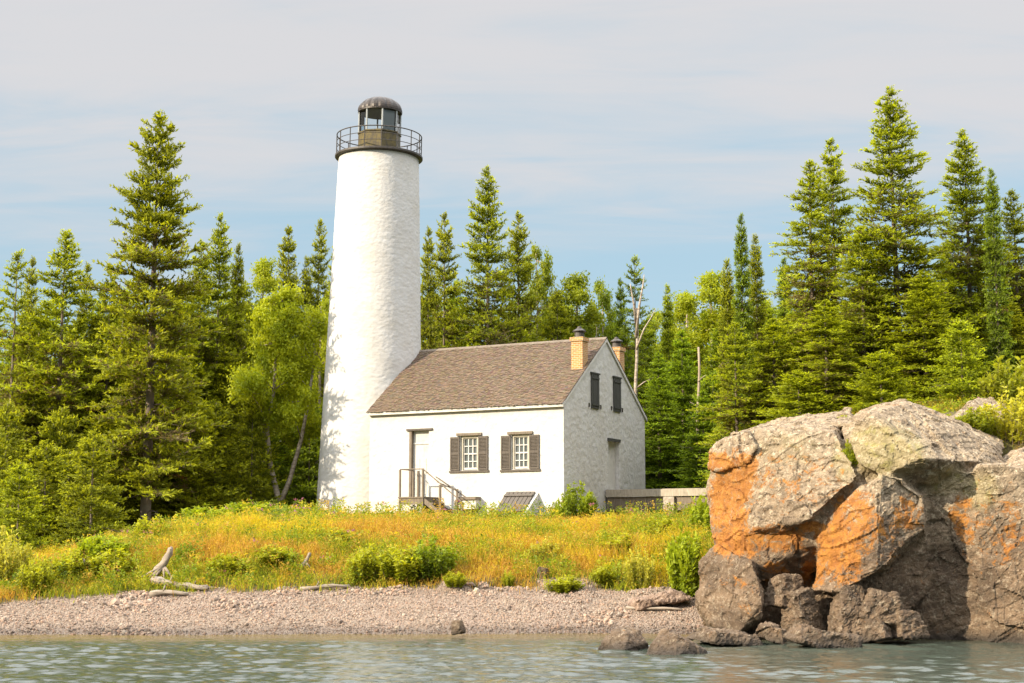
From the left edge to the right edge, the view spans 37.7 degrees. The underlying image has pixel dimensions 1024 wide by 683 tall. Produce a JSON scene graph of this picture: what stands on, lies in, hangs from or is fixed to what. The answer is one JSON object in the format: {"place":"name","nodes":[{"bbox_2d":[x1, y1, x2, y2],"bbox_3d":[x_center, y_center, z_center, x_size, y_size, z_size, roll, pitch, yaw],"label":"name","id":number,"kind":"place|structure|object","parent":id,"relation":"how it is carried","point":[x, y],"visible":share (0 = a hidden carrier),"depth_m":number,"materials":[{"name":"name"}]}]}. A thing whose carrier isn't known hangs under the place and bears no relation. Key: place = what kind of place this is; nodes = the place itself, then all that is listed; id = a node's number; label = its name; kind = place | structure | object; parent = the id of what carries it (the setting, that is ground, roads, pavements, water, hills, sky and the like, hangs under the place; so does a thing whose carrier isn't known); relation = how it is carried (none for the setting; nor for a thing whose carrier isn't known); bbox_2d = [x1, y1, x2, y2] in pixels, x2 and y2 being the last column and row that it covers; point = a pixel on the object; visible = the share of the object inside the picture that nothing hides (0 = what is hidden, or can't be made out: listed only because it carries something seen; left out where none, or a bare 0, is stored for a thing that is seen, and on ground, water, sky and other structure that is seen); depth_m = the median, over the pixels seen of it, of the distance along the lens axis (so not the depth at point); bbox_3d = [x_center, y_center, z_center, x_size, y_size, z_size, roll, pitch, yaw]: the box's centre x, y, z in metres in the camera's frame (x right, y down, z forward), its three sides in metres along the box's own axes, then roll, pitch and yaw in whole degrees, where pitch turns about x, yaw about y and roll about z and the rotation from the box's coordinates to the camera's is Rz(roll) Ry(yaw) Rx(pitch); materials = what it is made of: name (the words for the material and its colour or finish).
{"place":"outdoors","nodes":[
{"label":"outdoors","id":0,"kind":"place"},
{"bbox_2d":[0,577,703,635],"bbox_3d":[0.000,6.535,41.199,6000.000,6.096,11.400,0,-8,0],"label":"beach","id":1,"kind":"structure","parent":0,"point":[558,597],"depth_m":43.39,"materials":[{"name":"grey gravel"}]},
{"bbox_2d":[626,588,691,610],"bbox_3d":[4.210,7.693,44.440,2.160,0.756,1.474,0,-8,0],"label":"rock ledge","id":2,"kind":"object","parent":1,"relation":"on","point":[668,596],"visible":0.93,"depth_m":43.86,"materials":[{"name":"grey stone"}]},
{"bbox_2d":[665,522,709,596],"bbox_3d":[5.289,6.703,45.058,1.455,2.571,1.528,-7,-10,42],"label":"shrub","id":3,"kind":"object","parent":1,"relation":"on","point":[682,560],"visible":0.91,"depth_m":44.67,"materials":[{"name":"green plant"}]},
{"bbox_2d":[0,633,1023,682],"bbox_3d":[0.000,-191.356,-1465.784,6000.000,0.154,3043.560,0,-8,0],"label":"lake","id":4,"kind":"structure","parent":0,"point":[410,658],"depth_m":32.45,"materials":[{"name":"liquid"}]},
{"bbox_2d":[598,627,648,650],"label":"boulder","id":5,"kind":"object","parent":4,"relation":"in","point":[626,638],"visible":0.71,"depth_m":35.70,"materials":[{"name":"stone"}]},
{"bbox_2d":[646,628,707,654],"bbox_3d":[3.799,7.049,34.861,1.458,0.772,1.688,0,-8,0],"label":"boulder","id":6,"kind":"object","parent":4,"relation":"in","point":[666,642],"visible":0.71,"depth_m":34.37,"materials":[{"name":"stone"}]},
{"bbox_2d":[686,626,762,646],"bbox_3d":[5.368,7.457,37.663,1.710,0.601,1.290,2,-8,-18],"label":"boulder","id":7,"kind":"object","parent":4,"relation":"in","point":[718,636],"visible":0.9,"depth_m":37.21,"materials":[{"name":"stone"}]},
{"bbox_2d":[780,586,825,630],"bbox_3d":[7.587,7.115,39.056,0.996,1.488,0.993,6,-9,-37],"label":"boulder","id":8,"kind":"object","parent":4,"relation":"in","point":[802,608],"visible":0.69,"depth_m":38.78,"materials":[{"name":"grey stone"}]},
{"bbox_2d":[763,573,803,607],"bbox_3d":[7.205,6.562,39.426,0.976,0.959,0.897,4,-8,-27],"label":"boulder","id":9,"kind":"object","parent":8,"relation":"on","point":[780,587],"visible":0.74,"depth_m":39.15,"materials":[{"name":"grey stone"}]},
{"bbox_2d":[782,623,863,647],"bbox_3d":[7.653,7.326,36.768,1.888,0.834,0.931,2,-8,-12],"label":"boulder","id":10,"kind":"object","parent":4,"relation":"in","point":[810,636],"visible":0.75,"depth_m":36.44,"materials":[{"name":"stone"}]},
{"bbox_2d":[856,618,894,643],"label":"boulder","id":11,"kind":"object","parent":4,"relation":"on","point":[878,630],"visible":0.77,"depth_m":37.62,"materials":[{"name":"stone"}]},
{"bbox_2d":[827,583,864,634],"bbox_3d":[8.670,6.884,38.353,1.067,1.420,1.302,0,-8,0],"label":"boulder","id":12,"kind":"object","parent":11,"relation":"on","point":[846,604],"visible":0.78,"depth_m":37.95,"materials":[{"name":"grey stone"}]},
{"bbox_2d":[859,588,902,625],"bbox_3d":[9.320,6.746,38.136,1.148,0.964,0.929,0,-8,0],"label":"boulder","id":13,"kind":"object","parent":11,"relation":"on","point":[884,607],"visible":0.81,"depth_m":37.78,"materials":[{"name":"grey stone"}]},
{"bbox_2d":[889,608,929,639],"bbox_3d":[10.016,7.181,38.088,1.017,0.825,0.875,5,-9,-31],"label":"boulder","id":14,"kind":"object","parent":4,"relation":"on","point":[912,626],"visible":0.9,"depth_m":37.73,"materials":[{"name":"grey stone"}]},
{"bbox_2d":[0,409,1023,604],"bbox_3d":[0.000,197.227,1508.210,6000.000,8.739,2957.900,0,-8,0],"label":"ground","id":15,"kind":"structure","parent":0,"point":[1008,445],"depth_m":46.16,"materials":[{"name":"green plant"}]},
{"bbox_2d":[0,525,35,583],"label":"shrub","id":16,"kind":"object","parent":15,"relation":"on","point":[5,556],"visible":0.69,"depth_m":46.24,"materials":[{"name":"green plant"}]},
{"bbox_2d":[0,398,42,533],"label":"young fir","id":17,"kind":"object","parent":15,"relation":"on","point":[12,430],"visible":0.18,"depth_m":61.93,"materials":[{"name":"green plant"}]},
{"bbox_2d":[0,249,47,467],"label":"spruce tree","id":18,"kind":"object","parent":15,"relation":"on","point":[14,308],"visible":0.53,"depth_m":67.73,"materials":[{"name":"green plant"}]},
{"bbox_2d":[0,255,49,458],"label":"fir tree","id":19,"kind":"object","parent":15,"relation":"on","point":[32,280],"visible":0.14,"depth_m":69.63,"materials":[{"name":"green plant"}]},
{"bbox_2d":[0,458,57,557],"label":"young fir","id":20,"kind":"object","parent":15,"relation":"on","point":[24,479],"visible":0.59,"depth_m":53.31,"materials":[{"name":"green plant"}]},
{"bbox_2d":[1,372,62,500],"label":"spruce tree","id":21,"kind":"object","parent":15,"relation":"on","point":[33,429],"visible":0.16,"depth_m":66.49,"materials":[{"name":"green plant"}]},
{"bbox_2d":[0,490,66,552],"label":"young fir","id":22,"kind":"object","parent":15,"relation":"on","point":[43,530],"visible":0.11,"depth_m":56.31,"materials":[{"name":"green plant"}]},
{"bbox_2d":[16,554,56,596],"bbox_3d":[-14.288,7.120,45.140,1.076,1.491,1.084,-1,-8,8],"label":"shrub","id":23,"kind":"object","parent":15,"relation":"on","point":[35,575],"visible":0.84,"depth_m":44.97,"materials":[{"name":"green plant"}]},
{"bbox_2d":[4,438,85,551],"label":"young fir","id":24,"kind":"object","parent":15,"relation":"on","point":[46,467],"visible":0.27,"depth_m":58.14,"materials":[{"name":"green plant"}]},
{"bbox_2d":[28,404,93,521],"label":"young fir","id":25,"kind":"object","parent":15,"relation":"on","point":[68,441],"visible":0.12,"depth_m":62.81,"materials":[{"name":"green plant"}]},
{"bbox_2d":[0,229,129,521],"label":"spruce tree","id":26,"kind":"object","parent":15,"relation":"on","point":[58,390],"visible":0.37,"depth_m":67.62,"materials":[{"name":"green plant"}]},
{"bbox_2d":[46,548,90,579],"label":"shrub","id":27,"kind":"object","parent":15,"relation":"on","point":[70,563],"visible":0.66,"depth_m":46.35,"materials":[{"name":"green plant"}]},
{"bbox_2d":[35,482,131,552],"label":"young fir","id":28,"kind":"object","parent":15,"relation":"on","point":[103,519],"visible":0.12,"depth_m":57.31,"materials":[{"name":"green plant"}]},
{"bbox_2d":[62,261,108,469],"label":"fir tree","id":29,"kind":"object","parent":15,"relation":"on","point":[88,378],"visible":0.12,"depth_m":69.84,"materials":[{"name":"green plant"}]},
{"bbox_2d":[41,429,138,548],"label":"young fir","id":30,"kind":"object","parent":15,"relation":"on","point":[86,444],"visible":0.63,"depth_m":55.56,"materials":[{"name":"green plant"}]},
{"bbox_2d":[66,265,128,509],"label":"spruce tree","id":31,"kind":"object","parent":15,"relation":"on","point":[104,354],"visible":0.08,"depth_m":70.66,"materials":[{"name":"green plant"}]},
{"bbox_2d":[72,531,130,559],"bbox_3d":[-13.143,6.754,48.122,1.865,1.415,1.958,2,-8,-13],"label":"shrub","id":32,"kind":"object","parent":15,"relation":"on","point":[92,547],"visible":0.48,"depth_m":47.69,"materials":[{"name":"green plant"}]},
{"bbox_2d":[85,548,136,576],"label":"shrub","id":33,"kind":"object","parent":15,"relation":"on","point":[107,555],"visible":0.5,"depth_m":46.52,"materials":[{"name":"green plant"}]},
{"bbox_2d":[76,409,155,530],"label":"young fir","id":34,"kind":"object","parent":15,"relation":"on","point":[102,428],"visible":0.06,"depth_m":63.59,"materials":[{"name":"green plant"}]},
{"bbox_2d":[60,109,229,524],"bbox_3d":[-15.340,-0.077,63.274,7.015,20.061,6.779,0,-8,-1],"label":"spruce tree","id":35,"kind":"object","parent":15,"relation":"on","point":[145,475],"visible":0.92,"depth_m":62.76,"materials":[{"name":"green plant"}]},
{"bbox_2d":[131,470,225,526],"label":"young fir","id":36,"kind":"object","parent":15,"relation":"on","point":[162,511],"visible":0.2,"depth_m":63.60,"materials":[{"name":"green plant"}]},
{"bbox_2d":[137,238,230,497],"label":"spruce tree","id":37,"kind":"object","parent":15,"relation":"on","point":[200,300],"visible":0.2,"depth_m":71.26,"materials":[{"name":"green plant"}]},
{"bbox_2d":[139,332,231,510],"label":"fir tree","id":38,"kind":"object","parent":15,"relation":"on","point":[198,370],"visible":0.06,"depth_m":69.91,"materials":[{"name":"green plant"}]},
{"bbox_2d":[121,395,250,527],"bbox_3d":[-13.988,5.916,64.579,5.790,7.494,6.168,1,-8,-10],"label":"young fir","id":39,"kind":"object","parent":15,"relation":"on","point":[196,435],"visible":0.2,"depth_m":64.48,"materials":[{"name":"green plant"}]},
{"bbox_2d":[161,398,257,510],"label":"young fir","id":40,"kind":"object","parent":15,"relation":"on","point":[216,406],"visible":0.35,"depth_m":65.62,"materials":[{"name":"green plant"}]},
{"bbox_2d":[190,212,270,486],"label":"spruce tree","id":41,"kind":"object","parent":15,"relation":"on","point":[224,253],"visible":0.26,"depth_m":72.41,"materials":[{"name":"green plant"}]},
{"bbox_2d":[223,243,249,485],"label":"spruce tree","id":42,"kind":"object","parent":15,"relation":"on","point":[242,339],"visible":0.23,"depth_m":73.36,"materials":[{"name":"green plant"}]},
{"bbox_2d":[204,344,270,502],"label":"fir tree","id":43,"kind":"object","parent":15,"relation":"on","point":[224,360],"visible":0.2,"depth_m":70.56,"materials":[{"name":"green plant"}]},
{"bbox_2d":[206,396,295,507],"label":"young fir","id":44,"kind":"object","parent":15,"relation":"on","point":[260,441],"visible":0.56,"depth_m":66.66,"materials":[{"name":"green plant"}]},
{"bbox_2d":[226,256,281,500],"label":"aspen tree","id":45,"kind":"object","parent":15,"relation":"on","point":[266,282],"visible":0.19,"depth_m":75.41,"materials":[{"name":"green plant"}]},
{"bbox_2d":[224,281,328,505],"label":"birch tree","id":46,"kind":"object","parent":15,"relation":"on","point":[276,332],"visible":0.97,"depth_m":67.48,"materials":[{"name":"green plant"}]},
{"bbox_2d":[263,225,315,504],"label":"fir tree","id":47,"kind":"object","parent":15,"relation":"on","point":[289,245],"visible":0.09,"depth_m":77.94,"materials":[{"name":"green plant"}]},
{"bbox_2d":[271,405,321,507],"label":"young fir","id":48,"kind":"object","parent":15,"relation":"on","point":[296,488],"visible":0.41,"depth_m":70.86,"materials":[{"name":"green plant"}]},
{"bbox_2d":[279,295,329,505],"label":"poplar tree","id":49,"kind":"object","parent":15,"relation":"on","point":[324,307],"visible":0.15,"depth_m":72.74,"materials":[{"name":"green plant"}]},
{"bbox_2d":[287,218,330,499],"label":"spruce tree","id":50,"kind":"object","parent":15,"relation":"on","point":[318,260],"visible":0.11,"depth_m":79.03,"materials":[{"name":"green plant"}]},
{"bbox_2d":[346,543,384,584],"bbox_3d":[-4.533,6.955,46.657,1.369,1.417,1.358,6,-9,-37],"label":"shrub","id":51,"kind":"object","parent":15,"relation":"on","point":[360,559],"visible":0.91,"depth_m":46.35,"materials":[{"name":"green plant"}]},
{"bbox_2d":[316,96,422,512],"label":"lighthouse","id":52,"kind":"object","parent":15,"relation":"on","point":[373,347],"visible":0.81,"depth_m":65.33,"materials":[{"name":"paint"}]},
{"bbox_2d":[374,544,424,584],"bbox_3d":[-3.439,6.982,46.622,1.665,1.354,1.678,1,-8,-7],"label":"shrub","id":53,"kind":"object","parent":15,"relation":"on","point":[399,567],"visible":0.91,"depth_m":46.28,"materials":[{"name":"green plant"}]},
{"bbox_2d":[407,534,457,582],"bbox_3d":[-2.472,6.781,46.794,1.662,1.587,1.683,0,-8,0],"label":"shrub","id":54,"kind":"object","parent":15,"relation":"on","point":[440,563],"visible":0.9,"depth_m":46.43,"materials":[{"name":"green plant"}]},
{"bbox_2d":[420,226,446,349],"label":"fir tree","id":55,"kind":"object","parent":15,"relation":"on","point":[433,331],"visible":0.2,"depth_m":72.26,"materials":[{"name":"green plant"}]},
{"bbox_2d":[398,468,481,515],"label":"stoop","id":56,"kind":"object","parent":15,"relation":"on","point":[419,500],"depth_m":59.73,"materials":[{"name":"brown wood"}]},
{"bbox_2d":[422,210,473,347],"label":"spruce tree","id":57,"kind":"object","parent":15,"relation":"on","point":[443,274],"visible":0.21,"depth_m":74.87,"materials":[{"name":"green plant"}]},
{"bbox_2d":[440,164,533,347],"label":"spruce tree","id":58,"kind":"object","parent":15,"relation":"on","point":[504,331],"visible":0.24,"depth_m":73.32,"materials":[{"name":"green plant"}]},
{"bbox_2d":[366,326,647,516],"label":"keepers house","id":59,"kind":"structure","parent":15,"relation":"on","point":[548,421],"depth_m":60.80,"materials":[{"name":"white paint"}]},
{"bbox_2d":[413,431,428,496],"bbox_3d":[-3.662,4.988,61.093,0.808,2.690,0.100,-4,-9,28],"label":"door","id":60,"kind":"structure","parent":59,"relation":"in","point":[421,451],"depth_m":61.10,"materials":[{"name":"paint"}]},
{"bbox_2d":[449,432,488,472],"bbox_3d":[-1.676,4.452,59.983,1.826,1.573,0.260,-4,-9,28],"label":"window","id":61,"kind":"structure","parent":59,"relation":"in","point":[469,444],"depth_m":60.05,"materials":[{"name":"beige paint"}]},
{"bbox_2d":[500,431,540,471],"bbox_3d":[0.356,4.324,58.896,1.790,1.564,0.260,-4,-9,28],"label":"window","id":62,"kind":"structure","parent":59,"relation":"in","point":[520,442],"depth_m":58.95,"materials":[{"name":"beige paint"}]},
{"bbox_2d":[494,491,538,515],"bbox_3d":[0.096,6.594,57.920,1.442,1.623,1.296,-4,-9,28],"label":"cellar hatch","id":63,"kind":"object","parent":15,"relation":"on","point":[519,498],"visible":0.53,"depth_m":58.05,"materials":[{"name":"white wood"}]},
{"bbox_2d":[483,210,551,342],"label":"spruce tree","id":64,"kind":"object","parent":15,"relation":"on","point":[526,269],"visible":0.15,"depth_m":75.27,"materials":[{"name":"green plant"}]},
{"bbox_2d":[519,239,561,341],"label":"poplar tree","id":65,"kind":"object","parent":15,"relation":"on","point":[540,287],"visible":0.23,"depth_m":78.81,"materials":[{"name":"green plant"}]},
{"bbox_2d":[533,290,574,339],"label":"spruce tree","id":66,"kind":"object","parent":15,"relation":"on","point":[562,321],"visible":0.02,"depth_m":76.67,"materials":[{"name":"green plant"}]},
{"bbox_2d":[533,270,608,340],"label":"aspen tree","id":67,"kind":"object","parent":15,"relation":"on","point":[575,284],"visible":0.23,"depth_m":79.26,"materials":[{"name":"green plant"}]},
{"bbox_2d":[555,480,597,517],"bbox_3d":[2.505,6.247,57.251,1.655,1.933,1.635,2,-8,-13],"label":"shrub","id":68,"kind":"object","parent":15,"relation":"on","point":[581,504],"visible":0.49,"depth_m":56.98,"materials":[{"name":"green plant"}]},
{"bbox_2d":[582,274,634,381],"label":"poplar tree","id":69,"kind":"object","parent":15,"relation":"on","point":[604,300],"visible":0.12,"depth_m":81.53,"materials":[{"name":"green plant"}]},
{"bbox_2d":[609,277,640,398],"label":"fir tree","id":70,"kind":"object","parent":15,"relation":"on","point":[619,322],"visible":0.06,"depth_m":77.74,"materials":[{"name":"green plant"}]},
{"bbox_2d":[612,255,666,479],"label":"spruce tree","id":71,"kind":"object","parent":15,"relation":"on","point":[626,331],"visible":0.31,"depth_m":72.56,"materials":[{"name":"green plant"}]},
{"bbox_2d":[623,544,656,589],"bbox_3d":[3.916,7.037,46.209,1.061,1.635,1.201,1,-8,-10],"label":"shrub","id":72,"kind":"object","parent":15,"relation":"on","point":[640,566],"visible":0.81,"depth_m":46.01,"materials":[{"name":"green plant"}]},
{"bbox_2d":[606,488,706,515],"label":"boardwalk","id":73,"kind":"structure","parent":15,"relation":"on","point":[618,497],"depth_m":59.99,"materials":[{"name":"grey wood"}]},
{"bbox_2d":[640,351,691,512],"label":"fir tree","id":74,"kind":"object","parent":15,"relation":"on","point":[656,395],"visible":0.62,"depth_m":67.75,"materials":[{"name":"green plant"}]},
{"bbox_2d":[657,283,680,431],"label":"spruce tree","id":75,"kind":"object","parent":15,"relation":"on","point":[669,319],"visible":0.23,"depth_m":78.64,"materials":[{"name":"green plant"}]},
{"bbox_2d":[646,329,705,480],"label":"fir tree","id":76,"kind":"object","parent":15,"relation":"on","point":[690,383],"visible":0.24,"depth_m":70.15,"materials":[{"name":"green plant"}]},
{"bbox_2d":[665,390,717,511],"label":"fir tree","id":77,"kind":"object","parent":15,"relation":"on","point":[691,478],"visible":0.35,"depth_m":62.35,"materials":[{"name":"green plant"}]},
{"bbox_2d":[667,269,737,409],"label":"aspen tree","id":78,"kind":"object","parent":15,"relation":"on","point":[709,284],"visible":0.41,"depth_m":82.39,"materials":[{"name":"green plant"}]},
{"bbox_2d":[712,257,737,435],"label":"spruce tree","id":79,"kind":"object","parent":15,"relation":"on","point":[726,280],"visible":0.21,"depth_m":62.07,"materials":[{"name":"green plant"}]},
{"bbox_2d":[685,321,781,498],"bbox_3d":[8.346,2.877,55.157,4.107,7.356,4.169,-7,-11,44],"label":"spruce tree","id":80,"kind":"object","parent":15,"relation":"on","point":[745,389],"visible":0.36,"depth_m":55.06,"materials":[{"name":"green plant"}]},
{"bbox_2d":[728,212,756,427],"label":"spruce tree","id":81,"kind":"object","parent":15,"relation":"on","point":[743,318],"visible":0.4,"depth_m":60.69,"materials":[{"name":"green plant"}]},
{"bbox_2d":[712,318,804,430],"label":"spruce tree","id":82,"kind":"object","parent":15,"relation":"on","point":[764,356],"visible":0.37,"depth_m":55.69,"materials":[{"name":"green plant"}]},
{"bbox_2d":[744,233,772,406],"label":"spruce tree","id":83,"kind":"object","parent":15,"relation":"on","point":[759,311],"visible":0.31,"depth_m":61.66,"materials":[{"name":"green plant"}]},
{"bbox_2d":[751,369,842,427],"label":"young fir","id":84,"kind":"object","parent":15,"relation":"on","point":[794,382],"visible":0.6,"depth_m":51.43,"materials":[{"name":"green plant"}]},
{"bbox_2d":[752,159,859,419],"bbox_3d":[11.573,-1.783,57.133,5.098,10.728,5.022,-7,-10,41],"label":"spruce tree","id":85,"kind":"object","parent":15,"relation":"on","point":[812,284],"visible":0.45,"depth_m":57.02,"materials":[{"name":"green plant"}]},
{"bbox_2d":[780,137,869,394],"bbox_3d":[12.536,-2.242,58.941,4.651,11.894,4.493,5,-9,-36],"label":"spruce tree","id":86,"kind":"object","parent":15,"relation":"on","point":[834,175],"visible":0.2,"depth_m":59.01,"materials":[{"name":"green plant"}]},
{"bbox_2d":[774,299,879,417],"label":"spruce tree","id":87,"kind":"object","parent":15,"relation":"on","point":[826,342],"visible":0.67,"depth_m":52.56,"materials":[{"name":"green plant"}]},
{"bbox_2d":[814,225,909,409],"bbox_3d":[12.540,-0.625,53.966,3.768,7.396,3.900,4,-9,-30],"label":"spruce tree","id":88,"kind":"object","parent":15,"relation":"on","point":[862,279],"visible":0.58,"depth_m":53.94,"materials":[{"name":"green plant"}]},
{"bbox_2d":[834,349,933,413],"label":"young fir","id":89,"kind":"object","parent":15,"relation":"on","point":[866,401],"visible":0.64,"depth_m":50.05,"materials":[{"name":"green plant"}]},
{"bbox_2d":[806,84,991,405],"bbox_3d":[14.176,-3.049,55.268,6.767,13.319,6.795,4,-9,-30],"label":"spruce tree","id":90,"kind":"object","parent":15,"relation":"on","point":[893,235],"visible":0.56,"depth_m":55.06,"materials":[{"name":"green plant"}]},
{"bbox_2d":[870,269,987,403],"bbox_3d":[14.551,0.176,52.998,4.389,5.516,4.001,1,-8,-4],"label":"spruce tree","id":91,"kind":"object","parent":15,"relation":"on","point":[922,302],"visible":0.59,"depth_m":52.67,"materials":[{"name":"green plant"}]},
{"bbox_2d":[916,317,996,405],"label":"young fir","id":92,"kind":"object","parent":15,"relation":"on","point":[951,385],"visible":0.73,"depth_m":49.58,"materials":[{"name":"green plant"}]},
{"bbox_2d":[926,128,1023,392],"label":"spruce tree","id":93,"kind":"object","parent":15,"relation":"on","point":[963,271],"visible":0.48,"depth_m":57.64,"materials":[{"name":"green plant"}]},
{"bbox_2d":[968,299,1023,392],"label":"fir tree","id":94,"kind":"object","parent":15,"relation":"on","point":[1018,324],"visible":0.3,"depth_m":55.24,"materials":[{"name":"green plant"}]},
{"bbox_2d":[981,167,1016,377],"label":"spruce tree","id":95,"kind":"object","parent":15,"relation":"on","point":[999,318],"visible":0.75,"depth_m":53.63,"materials":[{"name":"green plant"}]},
{"bbox_2d":[974,188,1023,364],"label":"spruce tree","id":96,"kind":"object","parent":15,"relation":"on","point":[1010,226],"visible":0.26,"depth_m":58.81,"materials":[{"name":"green plant"}]},
{"bbox_2d":[976,355,1023,410],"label":"shrub","id":97,"kind":"object","parent":15,"relation":"on","point":[993,385],"visible":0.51,"depth_m":46.43,"materials":[{"name":"green plant"}]},
{"bbox_2d":[0,0,1023,371],"label":"sky","id":98,"kind":"structure","parent":0,"point":[618,130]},
{"bbox_2d":[695,397,1023,643],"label":"rock cliff","id":99,"kind":"structure","parent":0,"point":[918,508],"depth_m":39.40,"materials":[{"name":"stone"}]},
{"bbox_2d":[814,382,1023,452],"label":"cliff top grass","id":100,"kind":"structure","parent":99,"relation":"on","point":[952,405],"depth_m":48.40,"materials":[{"name":"green plant"}]},
{"bbox_2d":[973,386,1023,444],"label":"shrub","id":101,"kind":"object","parent":99,"relation":"on","point":[1017,421],"visible":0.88,"depth_m":43.37,"materials":[{"name":"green plant"}]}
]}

